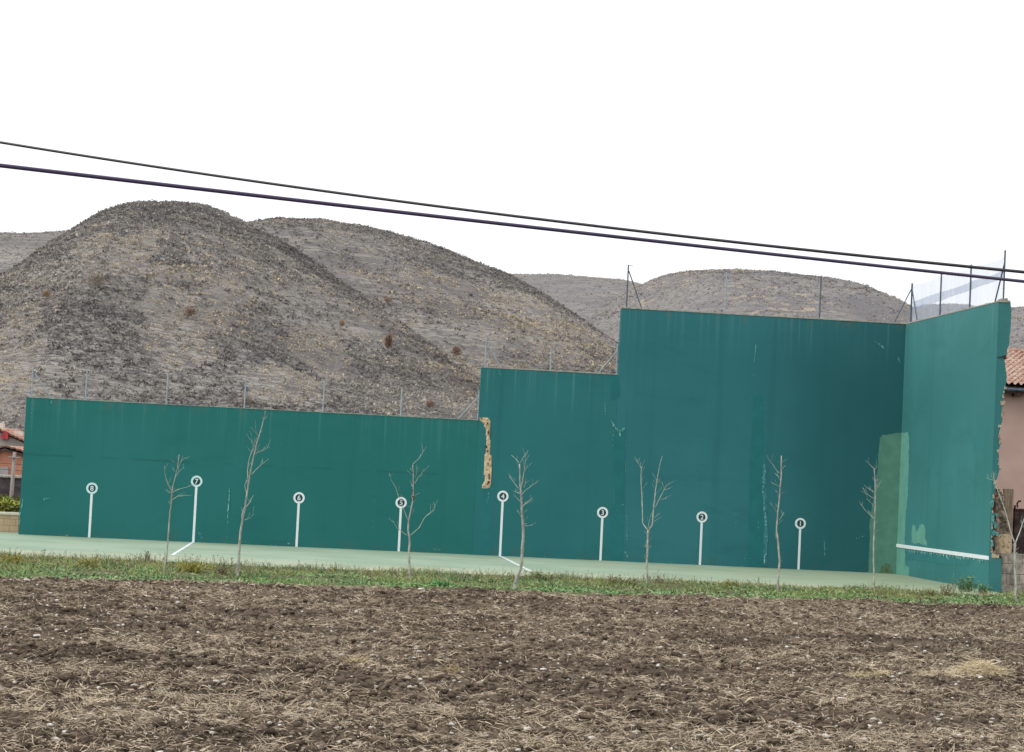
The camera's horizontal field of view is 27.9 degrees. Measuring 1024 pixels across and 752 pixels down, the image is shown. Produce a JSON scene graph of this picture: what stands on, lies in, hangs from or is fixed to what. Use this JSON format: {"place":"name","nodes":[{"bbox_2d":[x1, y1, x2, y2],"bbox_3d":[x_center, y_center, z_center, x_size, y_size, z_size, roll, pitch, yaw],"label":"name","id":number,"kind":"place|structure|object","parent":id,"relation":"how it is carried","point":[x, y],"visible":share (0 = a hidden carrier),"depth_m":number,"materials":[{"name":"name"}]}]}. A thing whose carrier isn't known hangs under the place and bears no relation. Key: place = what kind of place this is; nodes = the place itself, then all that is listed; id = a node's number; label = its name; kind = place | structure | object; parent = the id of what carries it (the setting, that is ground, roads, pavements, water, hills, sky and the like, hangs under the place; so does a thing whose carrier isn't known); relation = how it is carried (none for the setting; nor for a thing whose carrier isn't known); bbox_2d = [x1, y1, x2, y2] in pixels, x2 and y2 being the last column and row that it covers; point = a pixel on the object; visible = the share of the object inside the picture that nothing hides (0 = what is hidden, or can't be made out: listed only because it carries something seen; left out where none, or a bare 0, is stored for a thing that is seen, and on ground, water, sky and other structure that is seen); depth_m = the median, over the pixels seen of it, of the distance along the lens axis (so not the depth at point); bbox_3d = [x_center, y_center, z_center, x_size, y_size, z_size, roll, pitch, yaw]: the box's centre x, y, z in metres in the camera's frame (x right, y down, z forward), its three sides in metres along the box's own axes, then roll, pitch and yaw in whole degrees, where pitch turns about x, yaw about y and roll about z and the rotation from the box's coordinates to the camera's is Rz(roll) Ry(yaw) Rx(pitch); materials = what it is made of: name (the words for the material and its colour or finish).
{"place":"outdoors","nodes":[
{"label":"outdoors","id":0,"kind":"place"},
{"bbox_2d":[0,231,62,272],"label":"hill","id":1,"kind":"structure","parent":0,"point":[8,261],"depth_m":499.55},
{"bbox_2d":[0,204,478,431],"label":"hill","id":2,"kind":"structure","parent":0,"point":[249,375],"depth_m":233.32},
{"bbox_2d":[43,290,50,296],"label":"bare tree","id":3,"kind":"object","parent":2,"relation":"on","point":[46,292],"visible":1,"depth_m":233.06,"materials":[{"name":"brown plant"}]},
{"bbox_2d":[84,272,104,290],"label":"bare tree","id":4,"kind":"object","parent":2,"relation":"on","point":[96,281],"visible":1,"depth_m":235.96,"materials":[{"name":"grey plant"}]},
{"bbox_2d":[183,305,195,318],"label":"bare tree","id":5,"kind":"object","parent":2,"relation":"on","point":[190,311],"visible":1,"depth_m":232.90,"materials":[{"name":"brown plant"}]},
{"bbox_2d":[239,394,253,407],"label":"bare tree","id":6,"kind":"object","parent":2,"relation":"on","point":[248,398],"visible":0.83,"depth_m":203.76,"materials":[{"name":"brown plant"}]},
{"bbox_2d":[338,320,345,326],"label":"bare tree","id":7,"kind":"object","parent":2,"relation":"on","point":[341,324],"visible":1,"depth_m":262.48,"materials":[{"name":"brown plant"}]},
{"bbox_2d":[383,331,394,352],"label":"bare tree","id":8,"kind":"object","parent":2,"relation":"on","point":[388,340],"visible":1,"depth_m":258.36,"materials":[{"name":"brown plant"}]},
{"bbox_2d":[426,399,433,408],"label":"bare tree","id":9,"kind":"object","parent":2,"relation":"on","point":[430,404],"visible":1,"depth_m":230.08,"materials":[{"name":"brown plant"}]},
{"bbox_2d":[255,219,616,377],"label":"hill","id":10,"kind":"structure","parent":0,"point":[426,332],"depth_m":382.04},
{"bbox_2d":[451,346,461,359],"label":"bare tree","id":11,"kind":"object","parent":10,"relation":"on","point":[457,350],"visible":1,"depth_m":332.28,"materials":[{"name":"brown plant"}]},
{"bbox_2d":[0,532,1007,594],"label":"court floor","id":12,"kind":"structure","parent":0,"point":[122,548],"depth_m":64.59,"materials":[{"name":"green concrete"}]},
{"bbox_2d":[171,542,530,570],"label":"court floor lines","id":13,"kind":"object","parent":12,"relation":"on","point":[182,548],"visible":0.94,"depth_m":65.71,"materials":[{"name":"white paint"}]},
{"bbox_2d":[18,298,1010,592],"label":"court wall","id":14,"kind":"structure","parent":12,"relation":"on","point":[716,414],"depth_m":71.66,"materials":[{"name":"green paint"}]},
{"bbox_2d":[31,366,479,419],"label":"wall top fence","id":15,"kind":"object","parent":14,"relation":"on","point":[478,397],"depth_m":71.01,"materials":[{"name":"metal"}]},
{"bbox_2d":[484,337,617,373],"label":"wall top fence","id":16,"kind":"object","parent":14,"relation":"on","point":[550,356],"depth_m":72.07,"materials":[{"name":"metal"}]},
{"bbox_2d":[626,265,821,317],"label":"wall top fence","id":17,"kind":"object","parent":14,"relation":"on","point":[628,272],"depth_m":72.72,"materials":[{"name":"metal"}]},
{"bbox_2d":[894,250,1005,321],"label":"netted fence","id":18,"kind":"object","parent":14,"relation":"on","point":[923,302],"visible":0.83,"depth_m":68.91,"materials":[{"name":"metal"}]},
{"bbox_2d":[949,576,978,591],"bbox_3d":[13.560,6.170,61.522,0.770,0.527,0.856,5,-3,-34],"label":"weed clump","id":19,"kind":"object","parent":12,"relation":"on","point":[967,584],"visible":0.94,"depth_m":61.49,"materials":[{"name":"green plant"}]},
{"bbox_2d":[972,584,991,592],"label":"weed clump","id":20,"kind":"object","parent":12,"relation":"on","point":[983,588],"visible":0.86,"depth_m":60.61,"materials":[{"name":"green plant"}]},
{"bbox_2d":[0,547,1023,605],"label":"verge","id":21,"kind":"structure","parent":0,"point":[97,572],"depth_m":52.93,"materials":[{"name":"green plant"}]},
{"bbox_2d":[0,554,36,563],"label":"weed clump","id":22,"kind":"object","parent":21,"relation":"on","point":[15,558],"visible":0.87,"depth_m":50.64,"materials":[{"name":"yellow plant"}]},
{"bbox_2d":[69,558,103,568],"bbox_3d":[-10.537,4.602,50.977,0.935,0.301,0.882,3,-3,-5],"label":"weed clump","id":23,"kind":"object","parent":21,"relation":"on","point":[89,563],"visible":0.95,"depth_m":50.94,"materials":[{"name":"green plant"}]},
{"bbox_2d":[163,456,196,570],"bbox_3d":[-8.267,3.435,51.140,0.802,2.968,0.440,3,-3,-5],"label":"sapling","id":24,"kind":"object","parent":21,"relation":"on","point":[171,492],"visible":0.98,"depth_m":51.20,"materials":[{"name":"grey plant"}]},
{"bbox_2d":[177,558,215,572],"bbox_3d":[-7.861,4.720,51.406,1.024,0.368,1.118,3,-3,-5],"label":"weed clump","id":25,"kind":"object","parent":21,"relation":"on","point":[193,567],"visible":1,"depth_m":51.30,"materials":[{"name":"yellow plant"}]},
{"bbox_2d":[210,558,235,574],"bbox_3d":[-7.066,4.676,50.607,0.671,0.455,0.802,3,-3,-5],"label":"weed clump","id":26,"kind":"object","parent":21,"relation":"on","point":[220,572],"visible":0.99,"depth_m":50.54,"materials":[{"name":"green plant"}]},
{"bbox_2d":[236,411,269,575],"bbox_3d":[-6.316,2.900,50.437,0.675,4.155,0.755,3,-3,-5],"label":"sapling","id":27,"kind":"object","parent":21,"relation":"on","point":[239,545],"visible":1,"depth_m":50.41,"materials":[{"name":"grey plant"}]},
{"bbox_2d":[389,454,435,578],"bbox_3d":[-2.527,3.490,52.640,1.175,3.566,0.696,5,-3,-36],"label":"sapling","id":28,"kind":"object","parent":21,"relation":"on","point":[409,563],"visible":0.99,"depth_m":52.74,"materials":[{"name":"grey plant"}]},
{"bbox_2d":[430,579,452,585],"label":"weed clump","id":29,"kind":"object","parent":21,"relation":"on","point":[440,582],"visible":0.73,"depth_m":50.03,"materials":[{"name":"green plant"}]},
{"bbox_2d":[0,548,1023,597],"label":"dry weeds","id":30,"kind":"object","parent":21,"relation":"on","point":[465,571],"visible":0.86,"depth_m":55.78,"materials":[{"name":"brown plant"}]},
{"bbox_2d":[0,562,1023,604],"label":"broad leaf weeds","id":31,"kind":"object","parent":21,"relation":"on","point":[557,589],"visible":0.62,"depth_m":51.78,"materials":[{"name":"green plant"}]},
{"bbox_2d":[509,450,536,589],"bbox_3d":[0.243,3.513,50.078,0.723,3.546,0.525,3,-3,-5],"label":"sapling","id":32,"kind":"object","parent":21,"relation":"on","point":[516,579],"visible":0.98,"depth_m":50.00,"materials":[{"name":"grey plant"}]},
{"bbox_2d":[521,570,554,580],"bbox_3d":[0.781,5.363,55.525,0.866,0.321,1.078,1,-3,32],"label":"weed clump","id":33,"kind":"object","parent":21,"relation":"on","point":[537,574],"visible":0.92,"depth_m":55.40,"materials":[{"name":"green plant"}]},
{"bbox_2d":[594,574,669,586],"bbox_3d":[3.154,5.489,55.349,1.954,0.282,1.098,4,-3,-24],"label":"weed clump","id":34,"kind":"object","parent":21,"relation":"on","point":[624,580],"visible":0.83,"depth_m":55.20,"materials":[{"name":"green plant"}]},
{"bbox_2d":[636,458,673,582],"bbox_3d":[3.763,3.917,55.380,1.094,3.577,0.565,3,-3,-5],"label":"sapling","id":35,"kind":"object","parent":21,"relation":"on","point":[646,557],"visible":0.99,"depth_m":55.36,"materials":[{"name":"grey plant"}]},
{"bbox_2d":[652,570,668,582],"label":"weed clump","id":36,"kind":"object","parent":21,"relation":"on","point":[658,579],"visible":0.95,"depth_m":56.66,"materials":[{"name":"green plant"}]},
{"bbox_2d":[724,577,745,587],"bbox_3d":[6.060,5.651,56.176,0.773,0.324,0.670,3,-3,-5],"label":"weed clump","id":37,"kind":"object","parent":21,"relation":"on","point":[730,583],"visible":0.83,"depth_m":56.17,"materials":[{"name":"green plant"}]},
{"bbox_2d":[766,455,786,590],"bbox_3d":[7.182,4.005,55.671,0.645,3.759,0.490,5,-3,-36],"label":"sapling","id":38,"kind":"object","parent":21,"relation":"on","point":[776,535],"visible":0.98,"depth_m":55.66,"materials":[{"name":"grey plant"}]},
{"bbox_2d":[859,461,878,588],"bbox_3d":[10.009,4.213,58.024,0.625,3.847,0.639,3,-3,-5],"label":"sapling","id":39,"kind":"object","parent":21,"relation":"on","point":[874,526],"visible":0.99,"depth_m":57.95,"materials":[{"name":"grey plant"}]},
{"bbox_2d":[924,587,934,595],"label":"weed clump","id":40,"kind":"object","parent":21,"relation":"on","point":[927,590],"visible":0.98,"depth_m":57.16,"materials":[{"name":"green plant"}]},
{"bbox_2d":[936,580,960,594],"bbox_3d":[12.302,5.972,58.264,0.700,0.486,0.676,3,-3,-5],"label":"weed clump","id":41,"kind":"object","parent":21,"relation":"on","point":[941,588],"visible":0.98,"depth_m":58.26,"materials":[{"name":"green plant"}]},
{"bbox_2d":[987,472,1023,602],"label":"sapling","id":42,"kind":"object","parent":21,"relation":"on","point":[1015,571],"visible":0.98,"depth_m":56.25,"materials":[{"name":"grey plant"}]},
{"bbox_2d":[0,576,1023,751],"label":"ploughed field","id":43,"kind":"structure","parent":0,"point":[71,683],"depth_m":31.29,"materials":[{"name":"soil"}]},
{"bbox_2d":[0,579,1023,751],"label":"field stones","id":44,"kind":"object","parent":43,"relation":"on","point":[482,702],"visible":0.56,"depth_m":27.68,"materials":[{"name":"grey stone"}]},
{"bbox_2d":[0,163,1023,282],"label":"overhead cable","id":45,"kind":"object","parent":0,"point":[118,179],"visible":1,"depth_m":24.10,"materials":[{"name":"black plastic"}]},
{"bbox_2d":[0,141,1023,273],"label":"overhead cable","id":46,"kind":"object","parent":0,"point":[561,221],"visible":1,"depth_m":25.34,"materials":[{"name":"black plastic"}]},
{"bbox_2d":[0,0,1023,306],"label":"sky","id":47,"kind":"structure","parent":0,"point":[886,128],"materials":[{"name":"white"}]},
{"bbox_2d":[2,554,1023,601],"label":"yellow weeds","id":48,"kind":"object","parent":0,"point":[527,580],"visible":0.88,"depth_m":54.76,"materials":[{"name":"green plant"}]},
{"bbox_2d":[512,274,639,321],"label":"hill","id":49,"kind":"structure","parent":0,"point":[561,287],"depth_m":725.56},
{"bbox_2d":[588,269,1023,348],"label":"hill","id":50,"kind":"structure","parent":0,"point":[863,306],"depth_m":580.79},
{"bbox_2d":[0,199,1023,430],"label":"hillside scrub","id":51,"kind":"object","parent":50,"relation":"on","point":[225,228],"visible":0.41,"depth_m":262.35,"materials":[{"name":"grey plant"}]},
{"bbox_3d":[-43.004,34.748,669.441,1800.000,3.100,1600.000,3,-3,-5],"label":"ground","id":52,"kind":"structure","parent":0,"visible":0},
{"bbox_2d":[0,512,18,531],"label":"block wall","id":53,"kind":"structure","parent":52,"relation":"on","point":[9,521],"depth_m":71.61,"materials":[{"name":"beige concrete"}]},
{"bbox_2d":[0,490,19,531],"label":"hedge","id":54,"kind":"object","parent":52,"relation":"on","point":[6,505],"visible":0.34,"depth_m":74.95,"materials":[{"name":"green plant"}]},
{"bbox_2d":[0,474,21,504],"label":"dark shed","id":55,"kind":"structure","parent":52,"relation":"on","point":[5,485],"depth_m":109.22,"materials":[{"name":"concrete"}]},
{"bbox_2d":[0,452,21,504],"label":"utility pole","id":56,"kind":"object","parent":52,"relation":"on","point":[13,470],"visible":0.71,"depth_m":93.52,"materials":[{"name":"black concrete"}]},
{"bbox_2d":[0,445,23,474],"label":"orange house","id":57,"kind":"structure","parent":52,"relation":"on","point":[6,451],"depth_m":115.16,"materials":[{"name":"brick"}]},
{"bbox_2d":[0,423,23,446],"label":"house","id":58,"kind":"structure","parent":52,"relation":"on","point":[11,437],"depth_m":130.95,"materials":[{"name":"red tile"}]},
{"bbox_2d":[338,653,375,662],"bbox_3d":[-2.142,4.039,28.671,0.720,0.416,0.779,2,-3,16],"label":"straw heap","id":59,"kind":"object","parent":52,"relation":"on","point":[350,659],"visible":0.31,"depth_m":28.65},
{"bbox_2d":[440,660,467,674],"bbox_3d":[-0.807,4.086,28.486,0.582,0.362,0.538,0,-4,42],"label":"straw heap","id":60,"kind":"object","parent":52,"relation":"on","point":[450,667],"visible":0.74,"depth_m":28.49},
{"bbox_2d":[0,575,1023,751],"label":"straw stubble","id":61,"kind":"object","parent":52,"relation":"on","point":[440,715],"visible":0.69,"depth_m":27.59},
{"bbox_2d":[844,663,899,677],"bbox_3d":[5.347,4.515,30.895,1.062,0.432,0.669,3,-3,-5],"label":"straw heap","id":62,"kind":"object","parent":52,"relation":"on","point":[878,674],"visible":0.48,"depth_m":30.88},
{"bbox_2d":[912,666,973,678],"bbox_3d":[6.452,4.565,31.011,1.163,0.459,0.704,3,-3,-5],"label":"straw heap","id":63,"kind":"object","parent":52,"relation":"on","point":[942,672],"visible":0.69,"depth_m":30.99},
{"bbox_2d":[947,655,1013,676],"bbox_3d":[7.208,4.563,31.798,1.236,0.570,1.247,3,-3,-5],"label":"straw heap","id":64,"kind":"object","parent":52,"relation":"on","point":[975,667],"visible":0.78,"depth_m":31.67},
{"bbox_2d":[995,348,1023,552],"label":"pink house","id":65,"kind":"structure","parent":52,"relation":"on","point":[1011,458],"depth_m":83.07,"materials":[{"name":"paint"}]},
{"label":"side ground","id":66,"kind":"structure","parent":0,"visible":0},
{"bbox_2d":[999,553,1023,593],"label":"garden wall","id":67,"kind":"structure","parent":66,"relation":"on","point":[1007,573],"depth_m":63.10,"materials":[{"name":"concrete"}]},
{"bbox_2d":[995,488,1009,552],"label":"rubble pillar","id":68,"kind":"structure","parent":67,"relation":"on","point":[1004,538],"depth_m":63.32,"materials":[{"name":"beige stone"}]},
{"bbox_2d":[1003,489,1013,534],"bbox_3d":[15.297,4.196,63.682,0.337,1.428,0.060,3,-3,-5],"label":"plank","id":69,"kind":"object","parent":68,"relation":"attached to","point":[1008,494],"visible":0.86,"depth_m":63.67,"materials":[{"name":"brown wood"}]},
{"bbox_2d":[1012,500,1023,553],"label":"sheet gate","id":70,"kind":"structure","parent":66,"relation":"on","point":[1018,514],"depth_m":64.20,"materials":[{"name":"metal"}]}
]}

